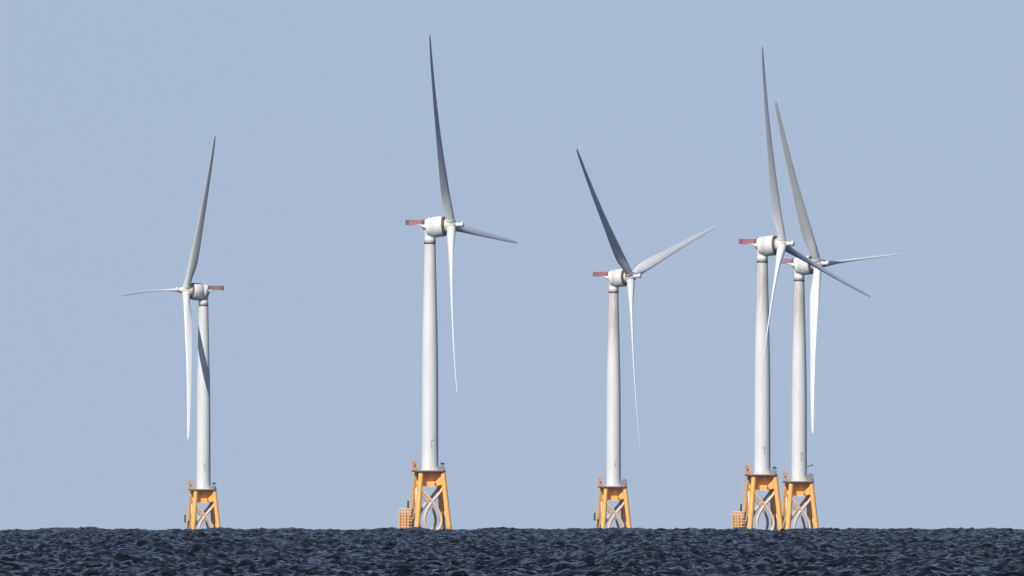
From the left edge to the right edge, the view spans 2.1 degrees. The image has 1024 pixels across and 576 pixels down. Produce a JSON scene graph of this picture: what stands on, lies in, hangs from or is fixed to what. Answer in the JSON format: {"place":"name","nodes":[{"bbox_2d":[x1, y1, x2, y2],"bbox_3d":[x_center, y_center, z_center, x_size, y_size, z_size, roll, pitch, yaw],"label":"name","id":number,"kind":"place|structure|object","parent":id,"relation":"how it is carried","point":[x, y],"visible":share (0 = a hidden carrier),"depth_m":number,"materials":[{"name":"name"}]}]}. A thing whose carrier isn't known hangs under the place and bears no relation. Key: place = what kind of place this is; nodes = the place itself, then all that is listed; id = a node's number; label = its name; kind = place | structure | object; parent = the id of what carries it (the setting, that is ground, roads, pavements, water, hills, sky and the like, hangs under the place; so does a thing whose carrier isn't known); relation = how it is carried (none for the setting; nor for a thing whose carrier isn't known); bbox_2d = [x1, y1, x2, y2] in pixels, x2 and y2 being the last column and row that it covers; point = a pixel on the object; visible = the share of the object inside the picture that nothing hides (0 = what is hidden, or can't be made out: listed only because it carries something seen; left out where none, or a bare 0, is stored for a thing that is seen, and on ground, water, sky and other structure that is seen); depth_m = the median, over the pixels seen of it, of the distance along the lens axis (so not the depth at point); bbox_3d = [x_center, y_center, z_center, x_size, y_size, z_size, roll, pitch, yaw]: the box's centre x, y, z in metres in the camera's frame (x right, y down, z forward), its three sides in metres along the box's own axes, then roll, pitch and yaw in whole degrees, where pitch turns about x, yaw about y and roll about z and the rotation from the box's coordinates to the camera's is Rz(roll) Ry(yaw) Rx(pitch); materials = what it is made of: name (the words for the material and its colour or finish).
{"place":"outdoors","nodes":[
{"label":"outdoors","id":0,"kind":"place"},
{"bbox_2d":[0,526,1023,575],"bbox_3d":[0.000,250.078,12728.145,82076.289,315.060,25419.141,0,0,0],"label":"sea","id":1,"kind":"structure","parent":0,"point":[389,551],"depth_m":2528.96,"materials":[{"name":"liquid"}]},
{"bbox_2d":[122,136,223,528],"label":"wind turbine","id":2,"kind":"object","parent":1,"relation":"in","point":[204,491],"visible":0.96,"depth_m":11858.60,"materials":[{"name":"white metal"}]},
{"bbox_2d":[399,35,517,529],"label":"wind turbine","id":3,"kind":"object","parent":1,"relation":"in","point":[430,473],"visible":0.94,"depth_m":9997.39,"materials":[{"name":"white metal"}]},
{"bbox_2d":[576,149,714,528],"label":"wind turbine","id":4,"kind":"object","parent":1,"relation":"in","point":[614,488],"visible":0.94,"depth_m":11528.70,"materials":[{"name":"white metal"}]},
{"bbox_2d":[732,46,870,529],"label":"wind turbine","id":5,"kind":"object","parent":1,"relation":"in","point":[764,476],"visible":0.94,"depth_m":10265.95,"materials":[{"name":"white metal"}]},
{"bbox_2d":[775,101,898,528],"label":"wind turbine","id":6,"kind":"object","parent":1,"relation":"in","point":[800,483],"visible":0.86,"depth_m":10848.57,"materials":[{"name":"white metal"}]},
{"bbox_2d":[0,0,1023,529],"label":"sky","id":7,"kind":"structure","parent":0,"point":[903,120],"materials":[{"name":"blue"}]}
]}

